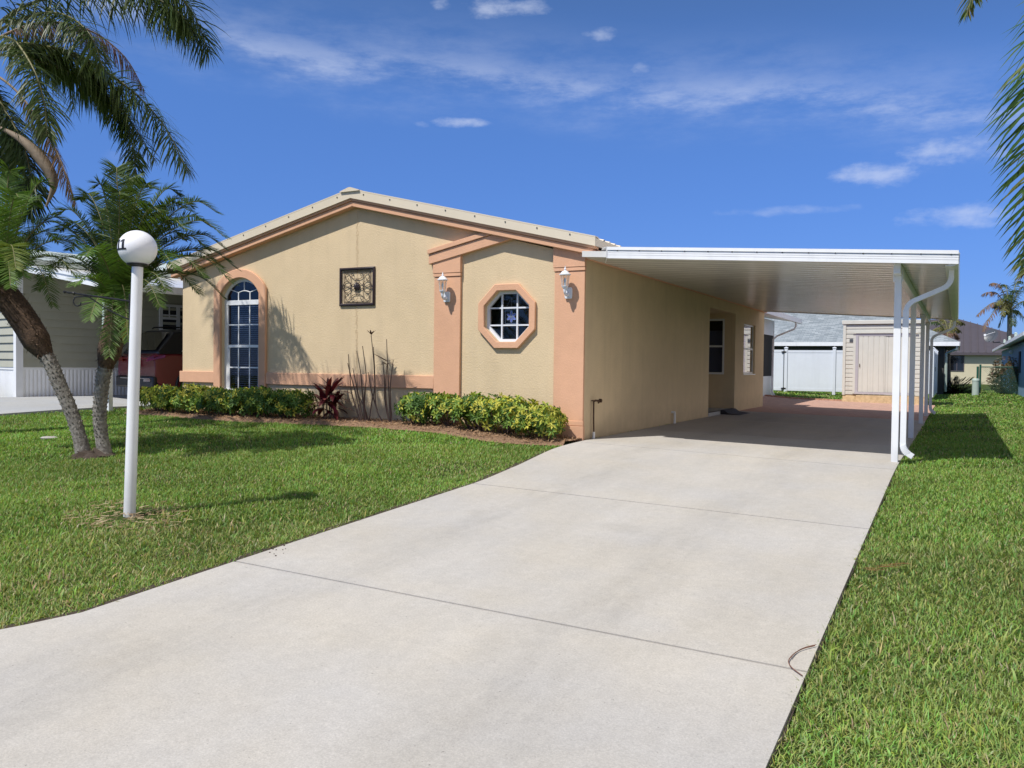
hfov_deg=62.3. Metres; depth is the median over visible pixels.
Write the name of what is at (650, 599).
driveway
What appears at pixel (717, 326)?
window
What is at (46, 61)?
queen palm
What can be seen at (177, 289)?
neighbor carport
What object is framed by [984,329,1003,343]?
satellite dish
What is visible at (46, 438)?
flat stone
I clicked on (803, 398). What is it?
brick border
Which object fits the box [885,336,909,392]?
door
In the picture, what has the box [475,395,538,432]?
variegated shrub
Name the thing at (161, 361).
parked car
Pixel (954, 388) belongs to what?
split leaf plant
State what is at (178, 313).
window
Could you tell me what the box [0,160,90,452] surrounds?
pygmy date palm
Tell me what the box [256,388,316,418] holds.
variegated shrub
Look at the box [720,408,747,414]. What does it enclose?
threshold ramp
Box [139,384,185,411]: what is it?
variegated shrub
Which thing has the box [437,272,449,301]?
wall lantern
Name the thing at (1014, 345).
blue house
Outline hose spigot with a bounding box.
[591,399,601,438]
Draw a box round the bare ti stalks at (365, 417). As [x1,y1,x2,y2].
[347,330,382,421]
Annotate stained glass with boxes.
[505,299,516,323]
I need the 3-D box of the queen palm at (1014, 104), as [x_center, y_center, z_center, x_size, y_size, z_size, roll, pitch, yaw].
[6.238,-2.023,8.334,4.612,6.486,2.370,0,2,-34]
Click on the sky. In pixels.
(790, 124)
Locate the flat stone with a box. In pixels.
[41,436,56,439]
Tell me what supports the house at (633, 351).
on the lawn at (446, 470)
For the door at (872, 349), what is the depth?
28.71 m
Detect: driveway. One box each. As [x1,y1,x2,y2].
[0,395,149,416]
[0,429,908,767]
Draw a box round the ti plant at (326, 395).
[306,375,353,419]
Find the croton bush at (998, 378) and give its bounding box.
[986,356,1018,393]
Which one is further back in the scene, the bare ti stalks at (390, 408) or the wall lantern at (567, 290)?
the bare ti stalks at (390, 408)
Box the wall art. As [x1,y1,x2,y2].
[339,266,374,305]
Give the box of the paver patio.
[730,396,934,420]
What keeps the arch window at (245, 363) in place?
in the house at (633, 351)
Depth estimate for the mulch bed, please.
13.31 m
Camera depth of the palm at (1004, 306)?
59.76 m
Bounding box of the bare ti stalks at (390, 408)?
[376,339,396,421]
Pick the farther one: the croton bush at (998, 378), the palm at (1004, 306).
the palm at (1004, 306)
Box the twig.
[788,644,816,675]
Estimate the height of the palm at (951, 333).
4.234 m
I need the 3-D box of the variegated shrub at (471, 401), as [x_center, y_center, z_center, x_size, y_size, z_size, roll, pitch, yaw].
[-0.478,0.422,12.818,0.931,0.625,0.922,1,1,28]
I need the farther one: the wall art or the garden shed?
the garden shed
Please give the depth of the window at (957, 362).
70.81 m
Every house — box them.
[0,249,182,396]
[161,187,801,441]
[765,312,959,394]
[992,331,1023,396]
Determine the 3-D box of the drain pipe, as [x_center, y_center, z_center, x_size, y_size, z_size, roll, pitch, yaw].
[3.129,0.659,16.443,0.100,0.267,0.051,1,1,11]
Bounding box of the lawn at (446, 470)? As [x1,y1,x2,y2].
[0,384,1023,767]
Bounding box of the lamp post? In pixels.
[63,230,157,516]
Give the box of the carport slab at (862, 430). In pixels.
[646,411,924,446]
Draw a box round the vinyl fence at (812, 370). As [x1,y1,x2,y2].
[773,347,937,396]
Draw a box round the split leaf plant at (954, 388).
[943,375,988,393]
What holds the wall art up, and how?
attached to the house at (633, 351)
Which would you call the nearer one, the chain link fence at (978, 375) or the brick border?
the brick border
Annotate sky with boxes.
[0,0,1023,334]
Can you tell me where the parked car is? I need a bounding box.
[116,326,182,393]
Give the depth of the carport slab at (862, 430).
16.17 m
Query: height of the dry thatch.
0.112 m
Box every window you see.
[159,304,182,329]
[213,269,266,389]
[478,283,535,347]
[709,319,731,373]
[743,324,754,374]
[950,355,963,370]
[1018,351,1020,372]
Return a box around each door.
[858,336,885,391]
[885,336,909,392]
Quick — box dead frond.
[860,562,909,570]
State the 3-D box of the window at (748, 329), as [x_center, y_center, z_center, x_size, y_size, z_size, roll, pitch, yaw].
[6.269,-0.909,22.502,0.120,1.340,1.430,1,1,28]
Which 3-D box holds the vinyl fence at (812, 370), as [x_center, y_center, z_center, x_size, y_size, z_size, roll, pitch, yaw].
[14.247,-0.691,41.800,12.089,2.011,12.184,1,1,28]
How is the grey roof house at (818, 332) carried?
on the lawn at (446, 470)
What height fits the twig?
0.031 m
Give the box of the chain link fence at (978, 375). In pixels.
[976,364,1018,393]
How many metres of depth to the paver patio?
23.98 m
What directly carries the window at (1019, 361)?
in the blue house at (1014, 345)
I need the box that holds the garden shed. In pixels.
[842,320,930,404]
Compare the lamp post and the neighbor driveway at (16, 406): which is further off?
the neighbor driveway at (16, 406)
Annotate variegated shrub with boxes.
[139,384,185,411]
[164,383,216,412]
[194,386,245,414]
[219,385,279,415]
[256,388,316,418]
[394,391,438,424]
[420,391,477,425]
[449,391,509,430]
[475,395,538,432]
[510,401,568,438]
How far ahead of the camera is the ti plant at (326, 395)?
14.25 m
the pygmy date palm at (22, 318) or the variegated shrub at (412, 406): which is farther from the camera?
the variegated shrub at (412, 406)
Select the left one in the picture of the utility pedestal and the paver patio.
the paver patio
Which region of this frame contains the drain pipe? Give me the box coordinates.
[671,411,675,422]
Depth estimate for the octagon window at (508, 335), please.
13.29 m
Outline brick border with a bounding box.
[765,395,841,400]
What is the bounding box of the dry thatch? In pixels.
[61,499,191,530]
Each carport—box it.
[24,265,182,411]
[582,247,959,461]
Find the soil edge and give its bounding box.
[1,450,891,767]
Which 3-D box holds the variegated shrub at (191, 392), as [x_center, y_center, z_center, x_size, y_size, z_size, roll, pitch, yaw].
[-5.913,0.272,15.704,1.209,0.611,1.015,1,1,28]
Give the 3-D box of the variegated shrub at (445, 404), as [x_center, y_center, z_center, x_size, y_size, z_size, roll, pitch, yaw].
[-0.997,0.403,13.095,0.961,0.584,0.827,1,1,28]
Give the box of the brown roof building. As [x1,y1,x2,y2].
[910,319,1013,384]
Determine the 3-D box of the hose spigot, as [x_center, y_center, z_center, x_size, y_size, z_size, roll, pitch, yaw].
[1.275,0.533,12.838,0.182,0.620,0.057,0,2,-31]
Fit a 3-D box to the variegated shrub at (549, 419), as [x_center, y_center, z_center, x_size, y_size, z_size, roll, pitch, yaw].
[0.420,0.535,12.393,0.800,0.591,0.974,1,1,28]
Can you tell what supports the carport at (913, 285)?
on the carport slab at (862, 430)
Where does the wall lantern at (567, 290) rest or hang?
attached to the house at (633, 351)
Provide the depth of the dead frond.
5.91 m
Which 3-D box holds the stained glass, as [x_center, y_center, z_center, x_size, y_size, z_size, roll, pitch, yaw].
[-0.009,-1.154,13.271,0.227,0.424,0.007,1,1,28]
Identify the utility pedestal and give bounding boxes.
[972,378,979,394]
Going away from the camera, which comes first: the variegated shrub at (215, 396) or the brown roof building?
the variegated shrub at (215, 396)
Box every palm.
[0,0,229,231]
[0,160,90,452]
[21,157,241,460]
[931,319,965,385]
[955,0,1023,284]
[976,281,1023,348]
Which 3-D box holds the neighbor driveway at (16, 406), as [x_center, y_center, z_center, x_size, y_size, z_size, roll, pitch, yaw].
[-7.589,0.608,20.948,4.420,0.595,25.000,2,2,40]
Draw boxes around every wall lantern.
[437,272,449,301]
[559,266,571,298]
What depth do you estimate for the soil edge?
5.87 m
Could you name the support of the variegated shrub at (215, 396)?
on the mulch bed
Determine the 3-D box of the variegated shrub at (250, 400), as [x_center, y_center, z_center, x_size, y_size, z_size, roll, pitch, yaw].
[-4.523,0.314,14.954,1.217,0.594,0.947,1,1,28]
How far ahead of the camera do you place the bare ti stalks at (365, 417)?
13.98 m
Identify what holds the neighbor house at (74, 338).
on the lawn at (446, 470)
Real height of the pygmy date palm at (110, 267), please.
3.912 m
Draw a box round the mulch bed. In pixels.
[125,409,575,445]

